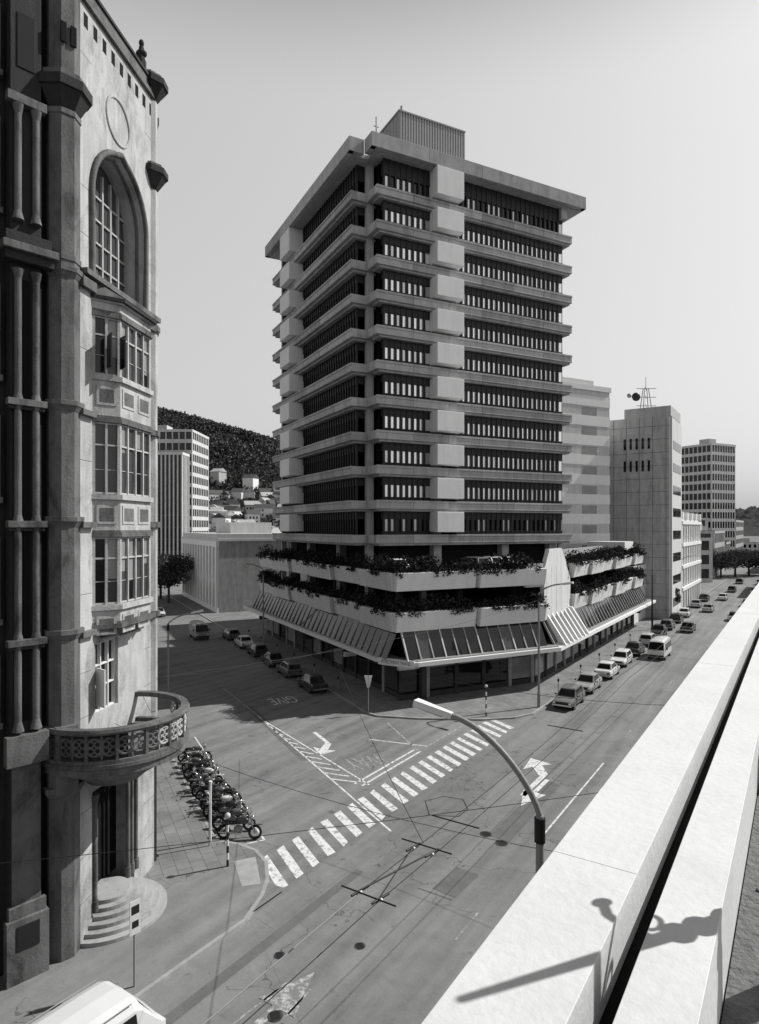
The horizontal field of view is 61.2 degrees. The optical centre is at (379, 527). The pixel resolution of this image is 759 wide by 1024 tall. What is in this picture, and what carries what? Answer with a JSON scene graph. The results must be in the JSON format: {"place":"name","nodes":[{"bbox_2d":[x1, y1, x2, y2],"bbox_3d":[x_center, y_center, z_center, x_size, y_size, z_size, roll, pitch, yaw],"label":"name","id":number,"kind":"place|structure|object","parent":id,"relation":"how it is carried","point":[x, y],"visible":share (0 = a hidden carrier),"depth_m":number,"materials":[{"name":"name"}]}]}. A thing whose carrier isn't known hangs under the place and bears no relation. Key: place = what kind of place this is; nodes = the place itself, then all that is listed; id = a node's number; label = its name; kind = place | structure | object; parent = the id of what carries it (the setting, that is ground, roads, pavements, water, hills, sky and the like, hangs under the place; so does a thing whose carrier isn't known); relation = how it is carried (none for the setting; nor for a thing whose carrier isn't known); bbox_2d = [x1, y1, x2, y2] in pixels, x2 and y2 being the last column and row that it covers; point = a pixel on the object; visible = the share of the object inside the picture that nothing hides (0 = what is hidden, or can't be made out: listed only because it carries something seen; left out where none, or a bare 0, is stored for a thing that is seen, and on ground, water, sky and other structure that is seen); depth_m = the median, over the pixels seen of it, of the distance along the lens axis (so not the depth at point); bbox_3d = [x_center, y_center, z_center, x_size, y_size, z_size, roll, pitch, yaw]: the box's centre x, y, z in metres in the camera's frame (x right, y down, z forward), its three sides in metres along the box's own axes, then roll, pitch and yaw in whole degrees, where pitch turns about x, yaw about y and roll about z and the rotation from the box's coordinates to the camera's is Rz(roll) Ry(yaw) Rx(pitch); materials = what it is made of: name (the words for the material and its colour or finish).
{"place":"outdoors","nodes":[
{"label":"outdoors","id":0,"kind":"place"},
{"bbox_2d":[0,758,284,1023],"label":"pavement","id":1,"kind":"structure","parent":0,"point":[212,901],"depth_m":24.55,"materials":[{"name":"grey concrete"}]},
{"bbox_2d":[80,876,166,947],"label":"entrance steps","id":2,"kind":"structure","parent":1,"relation":"on","point":[110,923],"depth_m":24.24,"materials":[{"name":"stone"}]},
{"bbox_2d":[130,897,140,986],"bbox_3d":[-7.928,13.475,20.790,0.101,2.850,0.380,0,0,38],"label":"bus stop sign","id":3,"kind":"object","parent":1,"relation":"on","point":[135,916],"visible":1,"depth_m":20.77,"materials":[{"name":"grey metal"}]},
{"bbox_2d":[207,792,209,845],"bbox_3d":[-7.962,13.650,29.990,0.101,2.500,0.300,0,0,-38],"label":"parking sign","id":4,"kind":"object","parent":1,"relation":"on","point":[208,797],"visible":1,"depth_m":29.97,"materials":[{"name":"grey metal"}]},
{"bbox_2d":[209,780,211,840],"bbox_3d":[-8.000,13.450,30.400,0.160,2.900,0.152,0,0,0],"label":"parking post","id":5,"kind":"object","parent":1,"relation":"on","point":[210,786],"visible":0.86,"depth_m":30.37,"materials":[{"name":"white metal"}]},
{"bbox_2d":[225,812,230,866],"bbox_3d":[-6.670,13.700,28.200,0.260,2.360,0.260,0,0,0],"label":"crossing post","id":6,"kind":"object","parent":1,"relation":"on","point":[227,815],"visible":0.94,"depth_m":28.16,"materials":[{"name":"metal"}]},
{"bbox_2d":[234,857,260,885],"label":"kerb ramp","id":7,"kind":"structure","parent":1,"relation":"attached to","point":[247,871],"depth_m":27.75,"materials":[{"name":"grey concrete"}]},
{"bbox_2d":[158,410,280,521],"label":"forested hill","id":8,"kind":"structure","parent":0,"point":[237,486],"depth_m":563.87,"materials":[{"name":"plant"}]},
{"bbox_2d":[157,406,280,517],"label":"hillside forest","id":9,"kind":"object","parent":8,"relation":"on","point":[181,420],"visible":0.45,"depth_m":601.14,"materials":[{"name":"black plant"}]},
{"bbox_2d":[209,498,279,529],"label":"hillside trees","id":10,"kind":"object","parent":8,"relation":"on","point":[268,519],"visible":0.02,"depth_m":418.24,"materials":[{"name":"black plant"}]},
{"bbox_2d":[209,468,280,531],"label":"hillside houses","id":11,"kind":"structure","parent":8,"relation":"on","point":[228,510],"depth_m":453.87,"materials":[{"name":"white paint"}]},
{"bbox_2d":[100,0,758,508],"label":"sky","id":12,"kind":"structure","parent":0,"point":[645,111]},
{"bbox_2d":[140,565,758,1023],"bbox_3d":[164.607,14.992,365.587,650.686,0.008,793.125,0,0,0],"label":"road","id":13,"kind":"structure","parent":0,"point":[408,963],"depth_m":34.39,"materials":[{"name":"grey asphalt"}]},
{"bbox_2d":[26,980,165,1023],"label":"white van","id":14,"kind":"object","parent":13,"relation":"on","point":[105,1002],"visible":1,"depth_m":17.22,"materials":[{"name":"paint"}]},
{"bbox_2d":[157,554,185,598],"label":"street tree","id":15,"kind":"object","parent":13,"relation":"on","point":[160,593],"visible":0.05,"depth_m":134.87,"materials":[{"name":"black plant"}]},
{"bbox_2d":[157,552,193,602],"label":"street tree","id":16,"kind":"object","parent":13,"relation":"on","point":[172,570],"visible":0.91,"depth_m":127.04,"materials":[{"name":"black plant"}]},
{"bbox_2d":[167,609,202,703],"bbox_3d":[-16.746,11.071,55.337,3.083,7.858,0.296,0,0,-27],"label":"street lamp","id":17,"kind":"object","parent":13,"relation":"on","point":[168,689],"visible":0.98,"depth_m":54.63,"materials":[{"name":"grey metal"}]},
{"bbox_2d":[177,739,211,761],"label":"motorcycle","id":18,"kind":"object","parent":13,"relation":"on","point":[197,748],"visible":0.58,"depth_m":40.98,"materials":[{"name":"metal"}]},
{"bbox_2d":[181,744,213,766],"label":"motorcycle","id":19,"kind":"object","parent":13,"relation":"on","point":[199,755],"visible":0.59,"depth_m":39.76,"materials":[{"name":"metal"}]},
{"bbox_2d":[181,748,215,772],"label":"motorcycle","id":20,"kind":"object","parent":13,"relation":"on","point":[195,760],"visible":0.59,"depth_m":38.93,"materials":[{"name":"metal"}]},
{"bbox_2d":[189,620,209,639],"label":"white van","id":21,"kind":"object","parent":13,"relation":"on","point":[198,629],"visible":1,"depth_m":85.71,"materials":[{"name":"silver paint"}]},
{"bbox_2d":[183,756,219,778],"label":"motorcycle","id":22,"kind":"object","parent":13,"relation":"on","point":[205,764],"visible":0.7,"depth_m":38.23,"materials":[{"name":"metal"}]},
{"bbox_2d":[189,760,222,783],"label":"motorcycle","id":23,"kind":"object","parent":13,"relation":"on","point":[209,770],"visible":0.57,"depth_m":37.24,"materials":[{"name":"metal"}]},
{"bbox_2d":[189,765,225,792],"bbox_3d":[-9.724,14.284,36.270,2.206,1.412,0.934,0,9,9],"label":"motorcycle","id":24,"kind":"object","parent":13,"relation":"on","point":[197,779],"visible":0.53,"depth_m":36.30,"materials":[{"name":"metal"}]},
{"bbox_2d":[191,772,230,796],"bbox_3d":[-9.374,14.284,35.840,2.206,1.412,0.934,0,-9,-7],"label":"motorcycle","id":25,"kind":"object","parent":13,"relation":"on","point":[207,780],"visible":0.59,"depth_m":35.76,"materials":[{"name":"metal"}]},
{"bbox_2d":[195,775,231,800],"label":"motorcycle","id":26,"kind":"object","parent":13,"relation":"on","point":[202,789],"visible":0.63,"depth_m":34.94,"materials":[{"name":"metal"}]},
{"bbox_2d":[200,783,239,808],"bbox_3d":[-8.360,14.284,33.736,2.206,1.412,0.934,0,9,3],"label":"motorcycle","id":27,"kind":"object","parent":13,"relation":"on","point":[218,795],"visible":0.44,"depth_m":33.68,"materials":[{"name":"metal"}]},
{"bbox_2d":[200,778,241,806],"bbox_3d":[-8.523,14.284,34.614,2.206,1.412,0.934,0,-9,-7],"label":"motorcycle","id":28,"kind":"object","parent":13,"relation":"on","point":[221,789],"visible":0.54,"depth_m":34.56,"materials":[{"name":"metal"}]},
{"bbox_2d":[202,786,245,817],"bbox_3d":[-8.084,14.284,33.412,2.206,1.412,0.934,0,-9,-12],"label":"motorcycle","id":29,"kind":"object","parent":13,"relation":"on","point":[225,798],"visible":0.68,"depth_m":33.30,"materials":[{"name":"metal"}]},
{"bbox_2d":[208,791,248,819],"bbox_3d":[-7.711,14.284,32.833,2.206,1.412,0.934,0,-9,7],"label":"motorcycle","id":30,"kind":"object","parent":13,"relation":"on","point":[229,803],"visible":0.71,"depth_m":32.78,"materials":[{"name":"metal"}]},
{"bbox_2d":[221,628,240,640],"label":"parked car","id":31,"kind":"object","parent":13,"relation":"on","point":[229,633],"visible":0.83,"depth_m":85.36,"materials":[{"name":"grey paint"}]},
{"bbox_2d":[212,799,255,830],"bbox_3d":[-7.220,14.284,31.875,2.206,1.412,0.934,0,-9,1],"label":"motorcycle","id":32,"kind":"object","parent":13,"relation":"on","point":[237,811],"visible":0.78,"depth_m":31.80,"materials":[{"name":"metal"}]},
{"bbox_2d":[217,807,261,838],"bbox_3d":[-6.747,14.284,30.978,2.206,1.412,0.934,0,-9,2],"label":"motorcycle","id":33,"kind":"object","parent":13,"relation":"on","point":[238,829],"visible":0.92,"depth_m":30.89,"materials":[{"name":"metal"}]},
{"bbox_2d":[234,635,253,648],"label":"parked car","id":34,"kind":"object","parent":13,"relation":"on","point":[243,640],"visible":0.8,"depth_m":79.83,"materials":[{"name":"white paint"}]},
{"bbox_2d":[237,562,263,642],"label":"street lamp","id":35,"kind":"object","parent":13,"relation":"on","point":[263,593],"visible":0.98,"depth_m":77.32,"materials":[{"name":"grey metal"}]},
{"bbox_2d":[246,642,267,657],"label":"parked car","id":36,"kind":"object","parent":13,"relation":"on","point":[257,648],"visible":0.84,"depth_m":74.20,"materials":[{"name":"paint"}]},
{"bbox_2d":[261,651,284,667],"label":"parked car","id":37,"kind":"object","parent":13,"relation":"on","point":[271,656],"visible":0.73,"depth_m":69.20,"materials":[{"name":"paint"}]},
{"bbox_2d":[267,1010,282,1021],"bbox_3d":[-3.200,14.977,19.700,0.480,0.014,0.480,0,0,0],"label":"manhole cover","id":38,"kind":"object","parent":13,"relation":"on","point":[274,1015],"visible":1,"depth_m":19.67,"materials":[{"name":"metal"}]},
{"bbox_2d":[274,951,284,958],"bbox_3d":[-3.500,14.977,22.500,0.400,0.014,0.400,0,0,0],"label":"manhole cover","id":39,"kind":"object","parent":13,"relation":"on","point":[279,955],"visible":0.91,"depth_m":22.52,"materials":[{"name":"metal"}]},
{"bbox_2d":[276,660,302,678],"bbox_3d":[-9.237,14.313,65.496,1.900,1.470,4.280,0,0,-26],"label":"parked car","id":40,"kind":"object","parent":13,"relation":"on","point":[290,668],"visible":0.99,"depth_m":63.98,"materials":[{"name":"grey paint"}]},
{"bbox_2d":[296,673,328,693],"bbox_3d":[-6.254,14.313,59.620,1.900,1.470,4.460,0,0,-27],"label":"parked car","id":41,"kind":"object","parent":13,"relation":"on","point":[313,682],"visible":1,"depth_m":58.49,"materials":[{"name":"paint"}]},
{"bbox_2d":[354,942,364,949],"bbox_3d":[-0.700,14.977,23.000,0.400,0.014,0.400,0,0,0],"label":"manhole cover","id":42,"kind":"object","parent":13,"relation":"on","point":[359,945],"visible":1,"depth_m":23.00,"materials":[{"name":"metal"}]},
{"bbox_2d":[164,706,559,1023],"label":"asphalt patches","id":43,"kind":"object","parent":13,"relation":"on","point":[456,882],"visible":0.98,"depth_m":26.89,"materials":[{"name":"grey asphalt"}]},
{"bbox_2d":[194,652,696,1023],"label":"road markings","id":44,"kind":"object","parent":13,"relation":"on","point":[288,999],"visible":0.98,"depth_m":34.74,"materials":[{"name":"paint"}]},
{"bbox_2d":[412,698,544,872],"bbox_3d":[2.333,9.671,15.352,3.411,10.658,0.323,0,0,34],"label":"street lamp","id":45,"kind":"object","parent":13,"relation":"on","point":[539,817],"visible":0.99,"depth_m":14.80,"materials":[{"name":"grey metal"}]},
{"bbox_2d":[480,831,491,836],"bbox_3d":[5.200,14.977,31.400,0.600,0.014,0.600,0,0,0],"label":"manhole cover","id":46,"kind":"object","parent":13,"relation":"on","point":[485,834],"visible":1,"depth_m":31.34,"materials":[{"name":"metal"}]},
{"bbox_2d":[495,840,507,845],"bbox_3d":[5.800,14.977,30.500,0.600,0.014,0.600,0,0,0],"label":"manhole cover","id":47,"kind":"object","parent":13,"relation":"on","point":[500,843],"visible":0.92,"depth_m":30.44,"materials":[{"name":"metal"}]},
{"bbox_2d":[552,683,585,709],"bbox_3d":[16.020,14.286,54.309,1.976,1.529,4.451,0,0,32],"label":"parked car","id":48,"kind":"object","parent":13,"relation":"on","point":[575,692],"visible":0.98,"depth_m":53.64,"materials":[{"name":"grey paint"}]},
{"bbox_2d":[574,671,601,693],"bbox_3d":[19.277,14.286,59.460,1.976,1.529,4.638,0,0,32],"label":"parked car","id":49,"kind":"object","parent":13,"relation":"on","point":[589,681],"visible":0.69,"depth_m":58.79,"materials":[{"name":"silver paint"}]},
{"bbox_2d":[594,660,619,679],"bbox_3d":[23.048,14.286,65.024,1.976,1.529,4.638,0,0,33],"label":"parked car","id":50,"kind":"object","parent":13,"relation":"on","point":[603,668],"visible":0.88,"depth_m":63.84,"materials":[{"name":"white paint"}]},
{"bbox_2d":[610,648,632,666],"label":"parked car","id":51,"kind":"object","parent":13,"relation":"on","point":[621,656],"visible":0.9,"depth_m":69.84,"materials":[{"name":"white paint"}]},
{"bbox_2d":[625,641,645,656],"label":"parked car","id":52,"kind":"object","parent":13,"relation":"on","point":[637,647],"visible":0.75,"depth_m":75.25,"materials":[{"name":"paint"}]},
{"bbox_2d":[638,632,655,643],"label":"parked car","id":53,"kind":"object","parent":13,"relation":"on","point":[645,637],"visible":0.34,"depth_m":81.11,"materials":[{"name":"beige paint"}]},
{"bbox_2d":[646,636,670,659],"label":"white van","id":54,"kind":"object","parent":13,"relation":"on","point":[656,642],"visible":0.95,"depth_m":72.91,"materials":[{"name":"paint"}]},
{"bbox_2d":[650,624,667,635],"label":"parked car","id":55,"kind":"object","parent":13,"relation":"on","point":[660,629],"visible":0.8,"depth_m":88.50,"materials":[{"name":"paint"}]},
{"bbox_2d":[660,618,675,630],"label":"parked car","id":56,"kind":"object","parent":13,"relation":"on","point":[669,623],"visible":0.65,"depth_m":93.65,"materials":[{"name":"grey paint"}]},
{"bbox_2d":[669,612,683,623],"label":"parked car","id":57,"kind":"object","parent":13,"relation":"on","point":[677,617],"visible":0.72,"depth_m":100.36,"materials":[{"name":"paint"}]},
{"bbox_2d":[678,607,691,617],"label":"parked car","id":58,"kind":"object","parent":13,"relation":"on","point":[684,611],"visible":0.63,"depth_m":107.19,"materials":[{"name":"white paint"}]},
{"bbox_2d":[680,621,695,632],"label":"car","id":59,"kind":"object","parent":13,"relation":"on","point":[685,626],"visible":0.94,"depth_m":91.54,"materials":[{"name":"paint"}]},
{"bbox_2d":[690,599,701,607],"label":"parked car","id":60,"kind":"object","parent":13,"relation":"on","point":[696,602],"visible":1,"depth_m":119.68,"materials":[{"name":"silver paint"}]},
{"bbox_2d":[698,594,709,601],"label":"parked car","id":61,"kind":"object","parent":13,"relation":"on","point":[705,597],"visible":0.88,"depth_m":129.77,"materials":[{"name":"paint"}]},
{"bbox_2d":[702,603,713,612],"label":"car","id":62,"kind":"object","parent":13,"relation":"on","point":[709,607],"visible":0.89,"depth_m":113.30,"materials":[{"name":"silver paint"}]},
{"bbox_2d":[717,593,727,600],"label":"car","id":63,"kind":"object","parent":13,"relation":"on","point":[723,596],"visible":1,"depth_m":131.53,"materials":[{"name":"white paint"}]},
{"bbox_2d":[727,611,736,620],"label":"car","id":64,"kind":"object","parent":13,"relation":"on","point":[731,615],"visible":0.42,"depth_m":103.08,"materials":[{"name":"grey paint"}]},
{"bbox_2d":[727,586,736,592],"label":"car","id":65,"kind":"object","parent":13,"relation":"on","point":[732,588],"visible":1,"depth_m":148.19,"materials":[{"name":"paint"}]},
{"bbox_2d":[720,548,758,576],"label":"street tree","id":66,"kind":"object","parent":13,"relation":"on","point":[743,555],"visible":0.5,"depth_m":193.46,"materials":[{"name":"grey plant"}]},
{"bbox_2d":[737,549,758,575],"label":"street tree","id":67,"kind":"object","parent":13,"relation":"on","point":[755,562],"visible":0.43,"depth_m":198.88,"materials":[{"name":"grey plant"}]},
{"bbox_2d":[157,562,747,720],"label":"pavement","id":68,"kind":"structure","parent":0,"point":[502,704],"depth_m":60.85,"materials":[{"name":"grey concrete"}]},
{"bbox_2d":[364,676,371,712],"bbox_3d":[-0.900,13.400,51.600,0.650,3.000,0.070,0,0,0],"label":"give way sign","id":69,"kind":"object","parent":68,"relation":"on","point":[368,680],"visible":1,"depth_m":51.57,"materials":[{"name":"grey metal"}]},
{"bbox_2d":[485,685,487,715],"bbox_3d":[8.400,13.625,50.600,0.260,2.510,0.260,0,0,0],"label":"crossing post","id":70,"kind":"object","parent":68,"relation":"on","point":[486,700],"visible":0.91,"depth_m":50.55,"materials":[{"name":"metal"}]},
{"bbox_2d":[537,582,573,706],"bbox_3d":[14.335,9.671,52.456,2.983,10.658,0.296,0,0,33],"label":"street lamp","id":71,"kind":"object","parent":68,"relation":"on","point":[538,694],"visible":1,"depth_m":53.12,"materials":[{"name":"grey metal"}]},
{"bbox_2d":[651,575,652,629],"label":"trolley pole","id":72,"kind":"object","parent":68,"relation":"on","point":[652,604],"visible":0.91,"depth_m":93.45,"materials":[{"name":"metal"}]},
{"bbox_2d":[675,588,680,602],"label":"street tree","id":73,"kind":"object","parent":68,"relation":"on","point":[677,591],"visible":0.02,"depth_m":108.48,"materials":[{"name":"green plant"}]},
{"bbox_2d":[713,549,741,577],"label":"street tree","id":74,"kind":"object","parent":68,"relation":"on","point":[726,559],"visible":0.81,"depth_m":188.22,"materials":[{"name":"grey plant"}]},
{"bbox_2d":[547,536,758,705],"bbox_3d":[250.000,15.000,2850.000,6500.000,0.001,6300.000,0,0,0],"label":"ground","id":75,"kind":"structure","parent":0,"point":[754,538],"depth_m":806.78,"materials":[{"name":"grey asphalt"}]},
{"bbox_2d":[0,0,78,989],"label":"street facade","id":76,"kind":"structure","parent":75,"relation":"on","point":[28,255],"depth_m":21.30,"materials":[{"name":"stone"}]},
{"bbox_2d":[79,0,160,942],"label":"lit facade","id":77,"kind":"structure","parent":75,"relation":"on","point":[115,136],"depth_m":24.59,"materials":[{"name":"stone"}]},
{"bbox_2d":[38,0,167,961],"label":"corner shafts","id":78,"kind":"object","parent":77,"relation":"attached to","point":[67,97],"visible":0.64,"depth_m":22.05,"materials":[{"name":"grey stone"}]},
{"bbox_2d":[41,690,189,785],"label":"balcony","id":79,"kind":"structure","parent":77,"relation":"attached to","point":[113,756],"depth_m":22.01,"materials":[{"name":"grey stone"}]},
{"bbox_2d":[92,166,149,912],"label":"windows and door","id":80,"kind":"structure","parent":77,"relation":"attached to","point":[120,466],"depth_m":24.92,"materials":[{"name":"glass"}]},
{"bbox_2d":[154,118,158,860],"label":"side facade","id":81,"kind":"structure","parent":75,"relation":"on","point":[155,812],"depth_m":28.62,"materials":[{"name":"grey stone"}]},
{"bbox_2d":[157,425,208,558],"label":"ministry tower","id":82,"kind":"structure","parent":75,"relation":"on","point":[182,481],"depth_m":199.41,"materials":[{"name":"white concrete"}]},
{"bbox_2d":[181,522,306,612],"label":"classical two storey building","id":83,"kind":"structure","parent":75,"relation":"on","point":[221,580],"depth_m":114.87,"materials":[{"name":"concrete"}]},
{"bbox_2d":[243,106,655,700],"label":"office tower block","id":84,"kind":"structure","parent":75,"relation":"on","point":[420,330],"depth_m":65.07,"materials":[{"name":"concrete"}]},
{"bbox_2d":[378,657,414,668],"bbox_3d":[1.401,11.350,53.908,3.500,0.600,0.105,0,0,31],"label":"shop sign","id":85,"kind":"object","parent":84,"relation":"attached to","point":[397,662],"visible":1,"depth_m":53.83,"materials":[{"name":"white paint"}]},
{"bbox_2d":[282,157,562,534],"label":"window frames","id":86,"kind":"structure","parent":84,"relation":"in","point":[319,523],"depth_m":66.60,"materials":[{"name":"metal"}]},
{"bbox_2d":[330,175,560,534],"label":"window glass","id":87,"kind":"structure","parent":84,"relation":"in","point":[386,177],"depth_m":66.21,"materials":[{"name":"grey glass"}]},
{"bbox_2d":[255,543,646,617],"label":"planter shrubs","id":88,"kind":"object","parent":84,"relation":"on","point":[376,603],"visible":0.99,"depth_m":60.26,"materials":[{"name":"black plant"}]},
{"bbox_2d":[456,556,489,569],"bbox_3d":[8.940,3.515,61.523,1.900,1.470,4.280,0,0,-27],"label":"parked car","id":89,"kind":"object","parent":84,"relation":"on","point":[478,559],"visible":0.14,"depth_m":60.14,"materials":[{"name":"grey paint"}]},
{"bbox_2d":[556,377,610,548],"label":"pale office building","id":90,"kind":"structure","parent":75,"relation":"on","point":[586,460],"depth_m":102.73,"materials":[{"name":"white paint"}]},
{"bbox_2d":[421,583,758,1023],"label":"parapet wall","id":91,"kind":"structure","parent":75,"relation":"on","point":[636,901],"depth_m":4.03,"materials":[{"name":"white concrete"}]},
{"bbox_2d":[0,600,714,1023],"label":"overhead trolley wires","id":92,"kind":"object","parent":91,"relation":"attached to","point":[380,898],"visible":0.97,"depth_m":17.27,"materials":[{"name":"metal"}]},
{"bbox_2d":[595,564,645,623],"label":"street building","id":93,"kind":"structure","parent":75,"relation":"on","point":[639,616],"depth_m":101.81,"materials":[{"name":"grey concrete"}]},
{"bbox_2d":[609,405,681,618],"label":"concrete exchange building","id":94,"kind":"structure","parent":75,"relation":"on","point":[645,475],"depth_m":106.19,"materials":[{"name":"grey concrete"}]},
{"bbox_2d":[627,377,655,407],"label":"microwave mast","id":95,"kind":"object","parent":94,"relation":"on","point":[636,397],"visible":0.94,"depth_m":111.33,"materials":[{"name":"grey metal"}]},
{"bbox_2d":[682,512,700,607],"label":"classical facade building","id":96,"kind":"structure","parent":75,"relation":"on","point":[691,543],"depth_m":125.05,"materials":[{"name":"white paint"}]},
{"bbox_2d":[699,518,708,529],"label":"city block","id":97,"kind":"structure","parent":75,"relation":"on","point":[704,522],"depth_m":220.98,"materials":[{"name":"grey concrete"}]},
{"bbox_2d":[700,538,712,582],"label":"city block","id":98,"kind":"structure","parent":75,"relation":"on","point":[706,559],"depth_m":173.99,"materials":[{"name":"grey concrete"}]},
{"bbox_2d":[682,439,735,552],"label":"distant office tower","id":99,"kind":"structure","parent":75,"relation":"on","point":[708,478],"depth_m":233.93,"materials":[{"name":"grey concrete"}]},
{"bbox_2d":[700,524,724,576],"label":"street building","id":100,"kind":"structure","parent":75,"relation":"on","point":[718,537],"depth_m":198.13,"materials":[{"name":"grey concrete"}]},
{"bbox_2d":[725,541,730,570],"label":"street building","id":101,"kind":"structure","parent":75,"relation":"on","point":[727,545],"depth_m":226.96,"materials":[{"name":"grey concrete"}]},
{"bbox_2d":[735,520,743,551],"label":"street building","id":102,"kind":"structure","parent":75,"relation":"on","point":[738,534],"depth_m":267.94,"materials":[{"name":"grey concrete"}]},
{"bbox_2d":[743,538,758,551],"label":"city block","id":103,"kind":"structure","parent":75,"relation":"on","point":[749,545],"depth_m":307.91,"materials":[{"name":"grey concrete"}]},
{"bbox_2d":[735,506,758,535],"bbox_3d":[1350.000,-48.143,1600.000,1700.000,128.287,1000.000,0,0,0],"label":"distant hill","id":104,"kind":"structure","parent":0,"point":[749,516],"depth_m":1532.95,"materials":[{"name":"plant"}]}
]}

